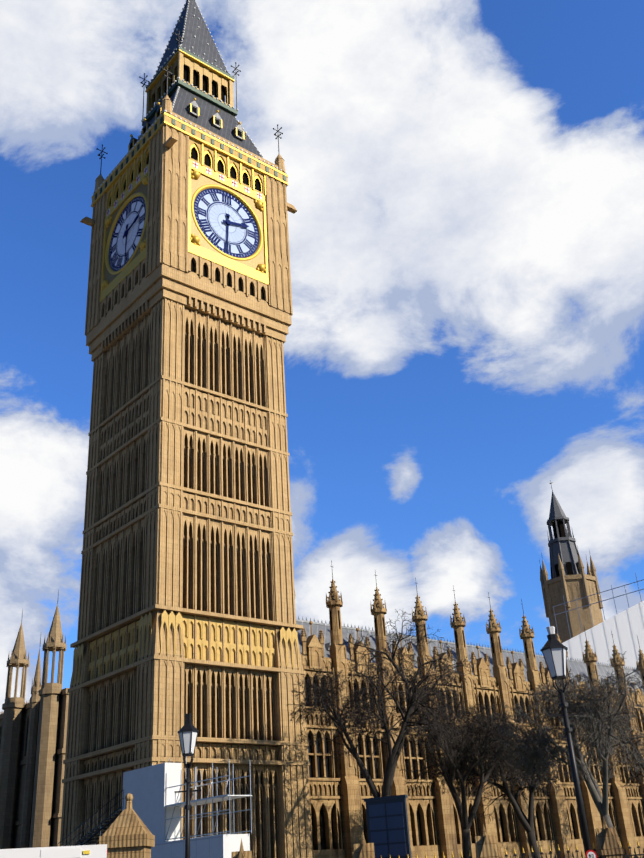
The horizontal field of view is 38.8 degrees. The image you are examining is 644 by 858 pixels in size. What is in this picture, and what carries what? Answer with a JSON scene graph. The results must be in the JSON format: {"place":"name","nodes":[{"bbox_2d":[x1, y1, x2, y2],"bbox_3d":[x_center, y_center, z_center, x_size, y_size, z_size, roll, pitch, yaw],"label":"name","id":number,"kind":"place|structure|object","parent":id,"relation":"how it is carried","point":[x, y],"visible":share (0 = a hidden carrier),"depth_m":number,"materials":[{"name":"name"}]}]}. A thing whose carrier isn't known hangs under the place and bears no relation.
{"place":"outdoors","nodes":[
{"label":"outdoors","id":0,"kind":"place"},
{"bbox_2d":[0,590,69,848],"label":"building","id":1,"kind":"structure","parent":0,"point":[33,733],"depth_m":102.90,"materials":[{"name":"brown stone"}]},
{"bbox_2d":[0,844,107,857],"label":"van","id":2,"kind":"object","parent":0,"point":[90,851],"visible":1,"depth_m":16.50,"materials":[{"name":"white metal"}]},
{"bbox_2d":[0,0,643,713],"label":"sky","id":3,"kind":"structure","parent":0,"point":[465,338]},
{"bbox_2d":[294,560,643,857],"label":"palace building","id":4,"kind":"structure","parent":0,"point":[339,791],"depth_m":81.74,"materials":[{"name":"stone"}]},
{"bbox_2d":[539,480,603,642],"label":"tower","id":5,"kind":"structure","parent":0,"point":[570,580],"depth_m":227.68,"materials":[{"name":"beige stone"}]},
{"label":"ground","id":6,"kind":"structure","parent":0,"visible":0},
{"bbox_2d":[57,756,251,857],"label":"scaffolding","id":7,"kind":"object","parent":6,"relation":"on","point":[157,804],"visible":0.77,"depth_m":50.23,"materials":[{"name":"metal"}]},
{"bbox_2d":[60,0,311,857],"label":"clock tower","id":8,"kind":"structure","parent":6,"relation":"on","point":[187,601],"depth_m":71.21,"materials":[{"name":"stone"}]},
{"bbox_2d":[99,793,643,857],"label":"new palace yard railings","id":9,"kind":"object","parent":6,"relation":"on","point":[127,834],"visible":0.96,"depth_m":29.57,"materials":[{"name":"stone"}]},
{"bbox_2d":[287,609,472,797],"bbox_3d":[4.572,21.695,60.614,12.816,18.595,13.020,17,-33,-36],"label":"lime tree","id":10,"kind":"object","parent":6,"relation":"on","point":[414,698],"visible":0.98,"depth_m":59.88,"materials":[{"name":"brown plant"}]},
{"bbox_2d":[364,795,410,857],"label":"sign","id":11,"kind":"object","parent":6,"relation":"on","point":[388,827],"visible":0.9,"depth_m":31.76,"materials":[{"name":"blue"}]},
{"bbox_2d":[399,696,532,857],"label":"lime tree","id":12,"kind":"object","parent":6,"relation":"on","point":[486,747],"visible":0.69,"depth_m":63.39,"materials":[{"name":"brown plant"}]},
{"bbox_2d":[425,699,571,857],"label":"lime tree","id":13,"kind":"object","parent":6,"relation":"on","point":[526,823],"visible":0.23,"depth_m":68.04,"materials":[{"name":"brown plant"}]},
{"bbox_2d":[497,650,643,827],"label":"plane tree","id":14,"kind":"object","parent":6,"relation":"on","point":[597,720],"visible":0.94,"depth_m":56.01,"materials":[{"name":"brown plant"}]},
{"bbox_2d":[553,573,643,668],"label":"scaffolding","id":15,"kind":"object","parent":6,"relation":"on","point":[626,627],"visible":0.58,"depth_m":123.73,"materials":[{"name":"silver metal"}]},
{"bbox_2d":[586,682,643,800],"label":"lime tree","id":16,"kind":"object","parent":6,"relation":"on","point":[630,762],"visible":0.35,"depth_m":82.71,"materials":[{"name":"brown plant"}]},
{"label":"pavement kerbs","id":17,"kind":"structure","parent":0,"visible":0},
{"bbox_2d":[174,714,200,857],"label":"lamp post","id":18,"kind":"object","parent":17,"relation":"on","point":[188,731],"visible":1,"depth_m":26.35,"materials":[{"name":"black metal"}]},
{"bbox_2d":[540,626,596,857],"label":"street lamp","id":19,"kind":"object","parent":17,"relation":"on","point":[553,650],"visible":1,"depth_m":26.94,"materials":[{"name":"black metal"}]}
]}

